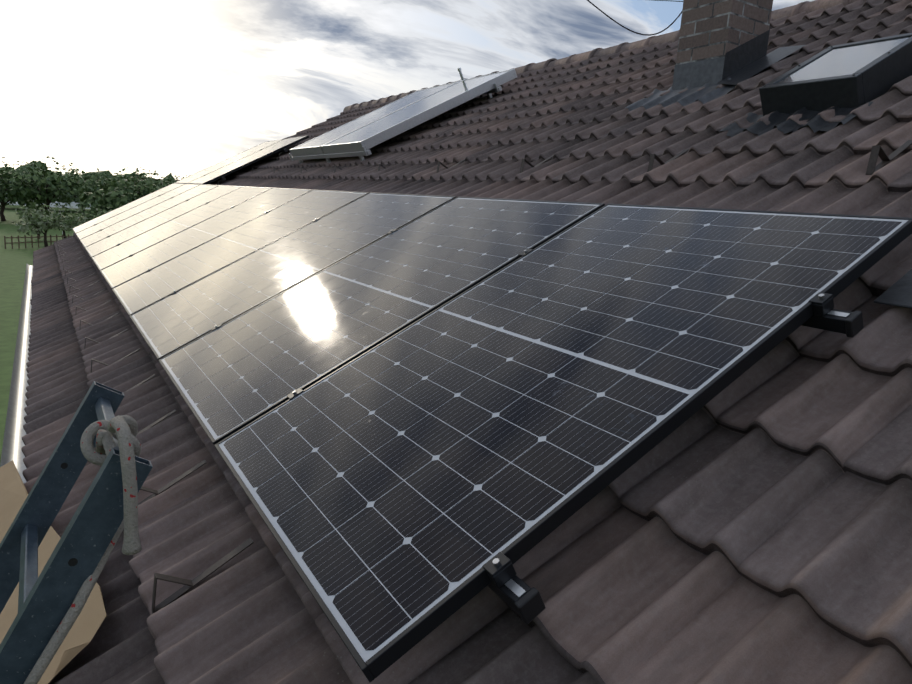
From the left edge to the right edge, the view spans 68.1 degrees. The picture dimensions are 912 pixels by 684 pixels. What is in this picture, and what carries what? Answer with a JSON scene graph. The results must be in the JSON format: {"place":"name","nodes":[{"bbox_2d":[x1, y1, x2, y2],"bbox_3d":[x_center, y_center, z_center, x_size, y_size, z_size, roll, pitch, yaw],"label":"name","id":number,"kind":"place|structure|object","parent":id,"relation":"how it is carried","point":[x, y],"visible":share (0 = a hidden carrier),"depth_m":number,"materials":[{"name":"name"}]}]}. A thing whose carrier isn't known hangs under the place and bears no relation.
{"place":"outdoors","nodes":[
{"label":"outdoors","id":0,"kind":"place"},
{"bbox_2d":[0,204,104,461],"bbox_3d":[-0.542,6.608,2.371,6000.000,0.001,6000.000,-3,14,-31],"label":"ground","id":1,"kind":"structure","parent":0,"point":[15,260],"depth_m":46.04,"materials":[{"name":"green plant"}]},
{"bbox_2d":[0,161,42,177],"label":"tree","id":2,"kind":"object","parent":1,"relation":"on","point":[37,169],"visible":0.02,"depth_m":164.03,"materials":[{"name":"green plant"}]},
{"bbox_2d":[0,157,53,220],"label":"tree","id":3,"kind":"object","parent":1,"relation":"on","point":[6,175],"visible":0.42,"depth_m":100.78,"materials":[{"name":"green plant"}]},
{"bbox_2d":[4,234,69,248],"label":"paddock fence","id":4,"kind":"object","parent":1,"relation":"on","point":[31,242],"visible":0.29,"depth_m":66.93,"materials":[{"name":"brown wood"}]},
{"bbox_2d":[15,200,61,238],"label":"orchard tree","id":5,"kind":"object","parent":1,"relation":"on","point":[21,213],"visible":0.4,"depth_m":76.70,"materials":[{"name":"green plant"}]},
{"bbox_2d":[12,204,74,246],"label":"orchard tree","id":6,"kind":"object","parent":1,"relation":"on","point":[46,223],"visible":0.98,"depth_m":67.30,"materials":[{"name":"green plant"}]},
{"bbox_2d":[0,198,90,208],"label":"poly tunnel","id":7,"kind":"structure","parent":1,"relation":"on","point":[73,204],"depth_m":140.48,"materials":[{"name":"white plastic"}]},
{"bbox_2d":[0,156,97,213],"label":"tree","id":8,"kind":"object","parent":1,"relation":"on","point":[47,183],"visible":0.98,"depth_m":99.22,"materials":[{"name":"green plant"}]},
{"bbox_2d":[40,203,84,237],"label":"orchard tree","id":9,"kind":"object","parent":1,"relation":"on","point":[67,214],"visible":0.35,"depth_m":75.03,"materials":[{"name":"green plant"}]},
{"bbox_2d":[52,163,87,186],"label":"tree","id":10,"kind":"object","parent":1,"relation":"on","point":[70,169],"visible":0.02,"depth_m":161.39,"materials":[{"name":"green plant"}]},
{"bbox_2d":[0,381,152,683],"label":"ladder","id":11,"kind":"object","parent":1,"relation":"on","point":[46,597],"visible":0.79,"depth_m":1.01,"materials":[{"name":"metal"}]},
{"bbox_2d":[23,415,141,683],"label":"rope","id":12,"kind":"object","parent":11,"relation":"attached to","point":[122,430],"visible":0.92,"depth_m":0.99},
{"bbox_2d":[59,203,99,230],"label":"orchard tree","id":13,"kind":"object","parent":1,"relation":"on","point":[87,218],"visible":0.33,"depth_m":72.15,"materials":[{"name":"green plant"}]},
{"bbox_2d":[54,168,116,216],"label":"tree","id":14,"kind":"object","parent":1,"relation":"on","point":[95,184],"visible":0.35,"depth_m":127.23,"materials":[{"name":"green plant"}]},
{"bbox_2d":[2,161,178,185],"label":"tree line","id":15,"kind":"object","parent":1,"relation":"on","point":[101,172],"visible":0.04,"depth_m":296.21,"materials":[{"name":"green plant"}]},
{"bbox_2d":[90,204,111,218],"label":"orchard tree","id":16,"kind":"object","parent":1,"relation":"on","point":[99,212],"visible":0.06,"depth_m":78.25,"materials":[{"name":"green plant"}]},
{"bbox_2d":[87,168,125,187],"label":"tree","id":17,"kind":"object","parent":1,"relation":"on","point":[103,179],"visible":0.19,"depth_m":184.85,"materials":[{"name":"green plant"}]},
{"bbox_2d":[76,173,139,215],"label":"tree","id":18,"kind":"object","parent":1,"relation":"on","point":[112,199],"visible":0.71,"depth_m":98.82,"materials":[{"name":"green plant"}]},
{"bbox_2d":[109,167,163,198],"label":"tree","id":19,"kind":"object","parent":1,"relation":"on","point":[143,189],"visible":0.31,"depth_m":131.49,"materials":[{"name":"green plant"}]},
{"bbox_2d":[132,169,159,185],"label":"tree","id":20,"kind":"object","parent":1,"relation":"on","point":[142,180],"visible":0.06,"depth_m":202.79,"materials":[{"name":"green plant"}]},
{"bbox_2d":[133,170,173,190],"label":"tree","id":21,"kind":"object","parent":1,"relation":"on","point":[158,184],"visible":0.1,"depth_m":159.44,"materials":[{"name":"green plant"}]},
{"bbox_2d":[154,173,182,186],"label":"tree","id":22,"kind":"object","parent":1,"relation":"on","point":[168,179],"visible":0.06,"depth_m":180.28,"materials":[{"name":"green plant"}]},
{"bbox_2d":[0,0,814,179],"label":"sky","id":23,"kind":"structure","parent":0,"point":[181,88],"materials":[{"name":"white"}]},
{"bbox_2d":[587,0,682,35],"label":"overhead cable","id":24,"kind":"object","parent":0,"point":[634,31],"visible":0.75,"depth_m":5.89,"materials":[{"name":"black plastic"}]},
{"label":"roof slope","id":25,"kind":"object","parent":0,"visible":0},
{"bbox_2d":[21,0,911,683],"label":"roof tiles","id":26,"kind":"object","parent":25,"relation":"on","point":[753,524],"visible":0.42,"depth_m":1.60,"materials":[{"name":"brown tile"}]},
{"bbox_2d":[0,264,32,482],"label":"gutter","id":27,"kind":"object","parent":26,"relation":"attached to","point":[14,434],"visible":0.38,"depth_m":4.57,"materials":[{"name":"metal"}]},
{"bbox_2d":[0,460,106,683],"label":"cardboard","id":28,"kind":"object","parent":26,"relation":"on","point":[92,614],"visible":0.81,"depth_m":1.82,"materials":[{"name":"beige cardboard"}]},
{"bbox_2d":[289,67,516,163],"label":"solar thermal collectors","id":29,"kind":"object","parent":26,"relation":"on","point":[361,136],"visible":1,"depth_m":7.33,"materials":[{"name":"metal"}]},
{"bbox_2d":[94,146,863,623],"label":"mounting clamps","id":30,"kind":"object","parent":26,"relation":"attached to","point":[512,590],"visible":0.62,"depth_m":1.24,"materials":[{"name":"black metal"}]},
{"bbox_2d":[72,183,183,233],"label":"solar panel","id":31,"kind":"object","parent":30,"relation":"attached to","point":[121,209],"visible":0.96,"depth_m":10.53,"materials":[{"name":"black"}]},
{"bbox_2d":[76,184,200,239],"bbox_3d":[-4.531,-1.871,9.596,1.722,0.035,1.134,-33,27,-21],"label":"solar panel","id":32,"kind":"object","parent":30,"relation":"attached to","point":[84,233],"visible":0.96,"depth_m":9.56,"materials":[{"name":"black"}]},
{"bbox_2d":[80,184,218,247],"bbox_3d":[-3.936,-1.636,8.636,1.722,0.035,1.134,-33,27,-21],"label":"solar panel","id":33,"kind":"object","parent":30,"relation":"attached to","point":[140,216],"visible":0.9,"depth_m":8.59,"materials":[{"name":"black"}]},
{"bbox_2d":[85,185,241,256],"bbox_3d":[-3.341,-1.401,7.676,1.722,0.035,1.134,-33,27,-21],"label":"solar panel","id":34,"kind":"object","parent":30,"relation":"attached to","point":[135,230],"visible":0.9,"depth_m":7.62,"materials":[{"name":"black"}]},
{"bbox_2d":[91,186,270,270],"bbox_3d":[-2.745,-1.165,6.716,1.722,0.035,1.134,-33,27,-21],"label":"solar panel","id":35,"kind":"object","parent":30,"relation":"attached to","point":[143,241],"visible":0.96,"depth_m":6.66,"materials":[{"name":"black"}]},
{"bbox_2d":[100,188,311,288],"bbox_3d":[-2.150,-0.930,5.755,1.722,0.035,1.134,-33,27,-21],"label":"solar panel","id":36,"kind":"object","parent":30,"relation":"attached to","point":[163,251],"visible":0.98,"depth_m":5.68,"materials":[{"name":"black"}]},
{"bbox_2d":[175,139,282,183],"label":"solar panel","id":37,"kind":"object","parent":30,"relation":"attached to","point":[201,173],"visible":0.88,"depth_m":11.15,"materials":[{"name":"black"}]},
{"bbox_2d":[112,190,369,315],"bbox_3d":[-1.555,-0.695,4.795,1.722,0.035,1.134,-33,27,-21],"label":"solar panel","id":38,"kind":"object","parent":30,"relation":"attached to","point":[156,284],"visible":0.96,"depth_m":4.71,"materials":[{"name":"black"}]},
{"bbox_2d":[187,135,308,184],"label":"solar panel","id":39,"kind":"object","parent":30,"relation":"attached to","point":[230,168],"visible":0.94,"depth_m":10.04,"materials":[{"name":"black"}]},
{"bbox_2d":[130,192,455,360],"bbox_3d":[-0.960,-0.459,3.835,1.722,0.035,1.134,-33,27,-21],"label":"solar panel","id":40,"kind":"object","parent":30,"relation":"attached to","point":[169,324],"visible":0.94,"depth_m":3.72,"materials":[{"name":"black"}]},
{"bbox_2d":[159,196,604,447],"bbox_3d":[-0.364,-0.224,2.875,1.722,0.035,1.134,-33,27,-21],"label":"solar panel","id":41,"kind":"object","parent":30,"relation":"attached to","point":[231,377],"visible":0.96,"depth_m":2.73,"materials":[{"name":"black"}]},
{"bbox_2d":[214,203,911,682],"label":"solar panel","id":42,"kind":"object","parent":30,"relation":"attached to","point":[404,485],"visible":1,"depth_m":1.68,"materials":[{"name":"black"}]},
{"bbox_2d":[56,140,911,613],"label":"snow guards","id":43,"kind":"object","parent":26,"relation":"on","point":[872,168],"visible":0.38,"depth_m":2.39,"materials":[{"name":"metal"}]},
{"bbox_2d":[343,0,867,111],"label":"ridge tiles","id":44,"kind":"object","parent":26,"relation":"on","point":[801,7],"visible":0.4,"depth_m":6.98,"materials":[{"name":"brown tile"}]},
{"bbox_2d":[624,78,735,111],"bbox_3d":[1.454,-1.590,4.357,0.315,0.056,0.730,-33,27,-21],"label":"chimney flashing","id":45,"kind":"object","parent":26,"relation":"on","point":[706,94],"visible":0.65,"depth_m":4.35,"materials":[{"name":"grey metal"}]},
{"bbox_2d":[676,0,772,64],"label":"chimney","id":46,"kind":"object","parent":26,"relation":"on","point":[711,29],"visible":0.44,"depth_m":4.28,"materials":[{"name":"brick"}]},
{"bbox_2d":[672,30,769,89],"bbox_3d":[1.743,-1.836,4.464,0.398,0.437,0.398,-3,14,-31],"label":"chimney flashing","id":47,"kind":"object","parent":46,"relation":"attached to","point":[714,71],"visible":0.6,"depth_m":4.32,"materials":[{"name":"grey metal"}]},
{"bbox_2d":[716,45,804,84],"bbox_3d":[1.906,-1.740,4.240,0.700,0.013,0.190,-33,27,-21],"label":"chimney flashing","id":48,"kind":"object","parent":26,"relation":"on","point":[760,64],"visible":1,"depth_m":4.24,"materials":[{"name":"grey metal"}]},
{"bbox_2d":[719,101,872,136],"bbox_3d":[1.572,-1.039,3.183,0.257,0.052,0.640,-33,27,-21],"label":"skylight flashing","id":49,"kind":"object","parent":26,"relation":"on","point":[816,121],"visible":0.77,"depth_m":3.17,"materials":[{"name":"grey metal"}]},
{"bbox_2d":[759,33,911,115],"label":"skylight","id":50,"kind":"object","parent":26,"relation":"on","point":[852,74],"visible":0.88,"depth_m":3.15,"materials":[{"name":"black glass"}]},
{"bbox_2d":[874,269,911,308],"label":"cable entry flashing","id":51,"kind":"object","parent":26,"relation":"on","point":[898,293],"visible":1,"depth_m":1.68,"materials":[{"name":"grey metal"}]}
]}

